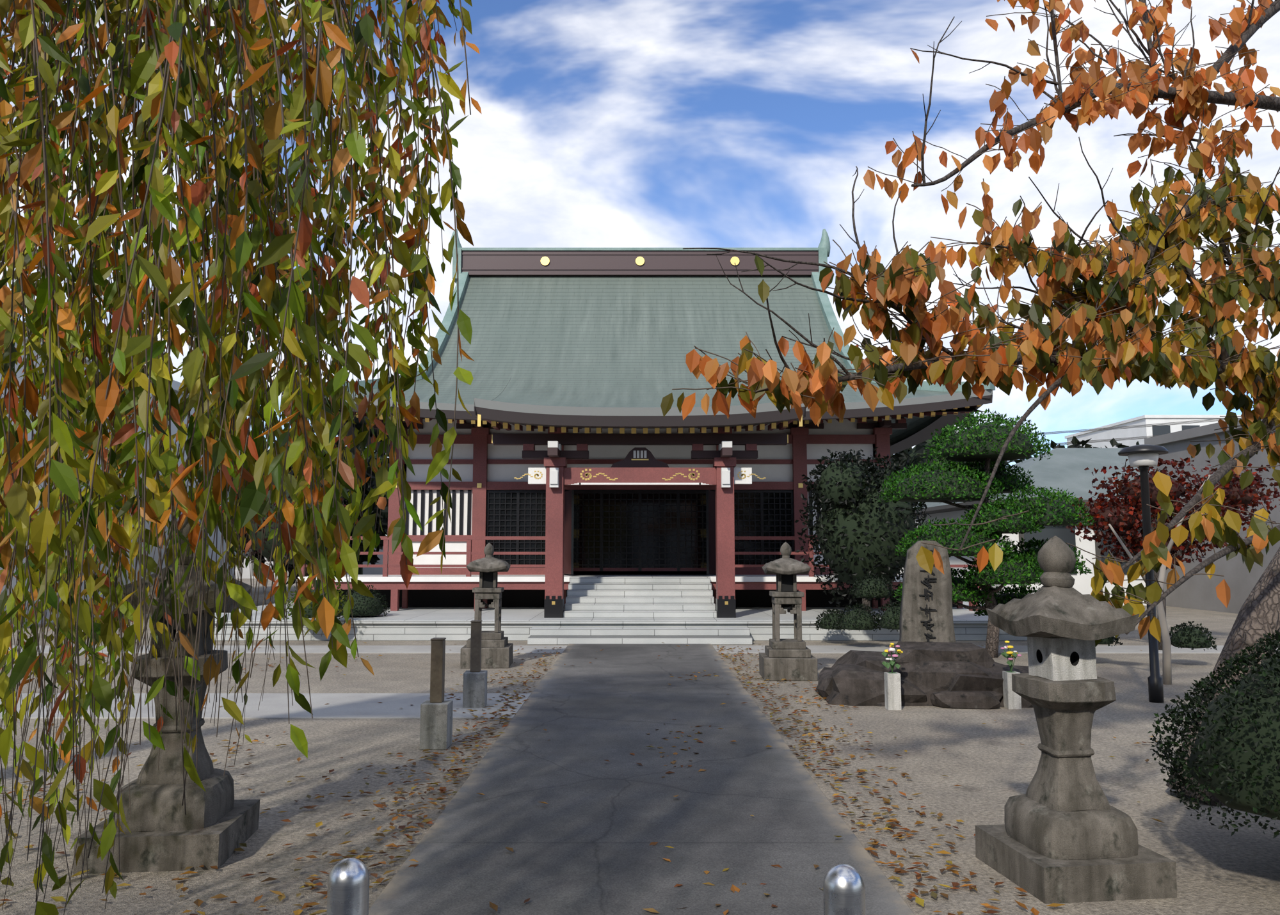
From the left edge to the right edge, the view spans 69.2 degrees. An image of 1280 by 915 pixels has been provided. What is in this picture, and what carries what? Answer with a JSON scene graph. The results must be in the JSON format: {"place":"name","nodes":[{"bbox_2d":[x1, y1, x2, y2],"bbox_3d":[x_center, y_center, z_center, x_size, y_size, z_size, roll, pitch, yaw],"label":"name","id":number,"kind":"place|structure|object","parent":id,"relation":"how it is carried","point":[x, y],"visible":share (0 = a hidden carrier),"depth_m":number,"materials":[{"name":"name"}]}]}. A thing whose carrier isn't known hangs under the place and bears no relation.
{"place":"outdoors","nodes":[
{"label":"outdoors","id":0,"kind":"place"},
{"bbox_2d":[460,542,513,668],"bbox_3d":[-2.120,2.044,12.961,0.657,1.700,0.658,0,-6,-3],"label":"stone lantern","id":1,"kind":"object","parent":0,"point":[496,650],"depth_m":12.78,"materials":[{"name":"stone"}]},
{"bbox_2d":[0,578,1279,914],"bbox_3d":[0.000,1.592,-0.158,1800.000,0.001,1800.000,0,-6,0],"label":"ground","id":2,"kind":"structure","parent":0,"point":[985,761],"depth_m":6.41,"materials":[{"name":"beige sand"}]},
{"bbox_2d":[72,516,260,874],"bbox_3d":[-2.500,1.205,5.055,0.692,1.801,0.688,1,-6,-6],"label":"lantern","id":3,"kind":"object","parent":2,"relation":"on","point":[217,824],"visible":0.53,"depth_m":4.85,"materials":[{"name":"stone"}]},
{"bbox_2d":[231,466,361,620],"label":"shrubs","id":4,"kind":"object","parent":2,"relation":"on","point":[266,553],"visible":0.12,"depth_m":21.01,"materials":[{"name":"green plant"}]},
{"bbox_2d":[419,637,453,750],"bbox_3d":[-1.660,1.923,7.597,0.220,0.875,0.220,0,-6,0],"label":"edge post","id":5,"kind":"object","parent":2,"relation":"on","point":[436,728],"visible":0.98,"depth_m":7.48,"materials":[{"name":"stone"}]},
{"bbox_2d":[0,642,1182,914],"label":"fallen leaves","id":6,"kind":"object","parent":2,"relation":"on","point":[493,906],"visible":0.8,"depth_m":5.71,"materials":[{"name":"brown plant"}]},
{"bbox_2d":[0,645,1278,719],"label":"concrete strips","id":7,"kind":"object","parent":2,"relation":"on","point":[345,706],"visible":0.41,"depth_m":9.84,"materials":[{"name":"grey concrete"}]},
{"bbox_2d":[462,620,487,707],"bbox_3d":[-1.680,2.111,9.488,0.220,0.875,0.220,0,-6,-3],"label":"edge post","id":8,"kind":"object","parent":7,"relation":"on","point":[475,687],"visible":0.98,"depth_m":9.37,"materials":[{"name":"stone"}]},
{"bbox_2d":[1065,455,1279,650],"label":"red maple","id":9,"kind":"object","parent":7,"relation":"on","point":[1118,518],"visible":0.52,"depth_m":14.80,"materials":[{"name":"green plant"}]},
{"bbox_2d":[0,329,1279,627],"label":"background buildings","id":10,"kind":"structure","parent":2,"relation":"on","point":[1064,470],"depth_m":26.78,"materials":[{"name":"grey concrete"}]},
{"bbox_2d":[311,229,995,455],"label":"temple roof","id":11,"kind":"structure","parent":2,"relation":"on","point":[594,338],"depth_m":23.68,"materials":[{"name":"green metal"}]},
{"bbox_2d":[339,572,1217,650],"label":"low shrubs","id":12,"kind":"object","parent":2,"relation":"on","point":[1184,637],"visible":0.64,"depth_m":15.01,"materials":[{"name":"green plant"}]},
{"bbox_2d":[794,447,931,612],"bbox_3d":[4.159,1.535,17.153,2.532,3.535,2.408,0,-6,0],"label":"evergreen shrub","id":13,"kind":"object","parent":2,"relation":"on","point":[859,528],"visible":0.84,"depth_m":16.52,"materials":[{"name":"green plant"}]},
{"bbox_2d":[876,408,1096,657],"bbox_3d":[5.207,1.143,14.119,3.222,3.740,2.108,0,-6,0],"label":"cloud pine","id":14,"kind":"object","parent":2,"relation":"on","point":[982,442],"visible":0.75,"depth_m":13.67,"materials":[{"name":"green plant"}]},
{"bbox_2d":[1000,640,1021,709],"bbox_3d":[3.786,2.213,9.475,0.197,0.668,0.185,0,-6,0],"label":"flower vase","id":15,"kind":"object","parent":2,"relation":"on","point":[1012,699],"visible":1,"depth_m":9.41,"materials":[{"name":"stone"}]},
{"bbox_2d":[975,535,1176,904],"bbox_3d":[2.120,1.231,4.651,0.657,1.674,0.653,1,-6,-7],"label":"lantern","id":16,"kind":"object","parent":2,"relation":"on","point":[1066,832],"visible":1,"depth_m":4.49,"materials":[{"name":"stone"}]},
{"bbox_2d":[1118,444,1168,703],"bbox_3d":[5.450,1.220,9.928,0.490,2.735,0.483,0,-6,0],"label":"lamp post","id":17,"kind":"object","parent":2,"relation":"on","point":[1143,457],"visible":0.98,"depth_m":9.91,"materials":[{"name":"black metal"}]},
{"bbox_2d":[1108,474,1210,684],"bbox_3d":[6.243,1.457,11.153,1.323,2.508,0.206,0,-6,-4],"label":"tree","id":18,"kind":"object","parent":2,"relation":"on","point":[1167,671],"visible":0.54,"depth_m":11.12,"materials":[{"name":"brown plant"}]},
{"bbox_2d":[1147,627,1279,839],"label":"topiary","id":19,"kind":"object","parent":2,"relation":"on","point":[1232,761],"visible":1,"depth_m":4.33,"materials":[{"name":"green plant"}]},
{"bbox_2d":[1166,547,1279,806],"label":"pine trunk","id":20,"kind":"object","parent":2,"relation":"on","point":[1258,616],"visible":0.36,"depth_m":6.09,"materials":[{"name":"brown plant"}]},
{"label":"weeping cherry wood","id":21,"kind":"object","parent":2,"relation":"on","visible":0},
{"bbox_2d":[0,0,481,914],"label":"weeping cherry","id":22,"kind":"object","parent":21,"relation":"attached to","point":[165,73],"visible":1,"depth_m":2.73,"materials":[{"name":"green plant"}]},
{"bbox_2d":[488,492,791,568],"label":"lattice doors","id":23,"kind":"structure","parent":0,"point":[632,528],"depth_m":20.50,"materials":[{"name":"black wood"}]},
{"bbox_2d":[0,0,1279,535],"label":"sky","id":24,"kind":"structure","parent":0,"point":[601,123],"materials":[{"name":"blue"}]},
{"bbox_2d":[368,643,915,914],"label":"path","id":25,"kind":"structure","parent":0,"point":[589,834],"depth_m":5.58,"materials":[{"name":"grey asphalt"}]},
{"bbox_2d":[326,857,369,914],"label":"bollard","id":26,"kind":"object","parent":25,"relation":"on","point":[348,888],"visible":1,"depth_m":2.60,"materials":[{"name":"silver metal"}]},
{"bbox_2d":[823,864,865,914],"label":"bollard","id":27,"kind":"object","parent":25,"relation":"on","point":[843,890],"visible":1,"depth_m":2.55,"materials":[{"name":"silver metal"}]},
{"bbox_2d":[214,405,1114,645],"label":"temple","id":28,"kind":"structure","parent":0,"point":[720,469],"depth_m":19.32,"materials":[{"name":"red wood"}]},
{"bbox_2d":[231,413,1139,584],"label":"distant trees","id":29,"kind":"object","parent":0,"point":[914,456],"visible":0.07,"depth_m":36.03,"materials":[{"name":"green plant"}]},
{"bbox_2d":[759,542,817,680],"bbox_3d":[1.860,1.924,11.767,0.657,1.699,0.656,0,-6,2],"label":"stone lantern","id":30,"kind":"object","parent":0,"point":[794,659],"depth_m":11.56,"materials":[{"name":"stone"}]},
{"bbox_2d":[881,643,903,710],"bbox_3d":[2.555,2.206,9.382,0.210,0.664,0.228,0,-6,0],"label":"flower vase","id":31,"kind":"object","parent":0,"point":[892,690],"visible":1,"depth_m":9.31,"materials":[{"name":"stone"}]},
{"bbox_2d":[815,641,1032,709],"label":"monument rocks","id":32,"kind":"object","parent":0,"point":[960,675],"visible":0.85,"depth_m":9.65,"materials":[{"name":"stone"}]},
{"bbox_2d":[899,540,955,642],"bbox_3d":[3.202,1.666,10.433,0.605,1.457,0.257,-1,-6,8],"label":"monument stele","id":33,"kind":"object","parent":32,"relation":"on","point":[926,614],"visible":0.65,"depth_m":10.34,"materials":[{"name":"stone"}]},
{"bbox_2d":[660,0,1279,647],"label":"cherry tree","id":34,"kind":"object","parent":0,"point":[906,278],"depth_m":5.44,"materials":[{"name":"orange plant"}]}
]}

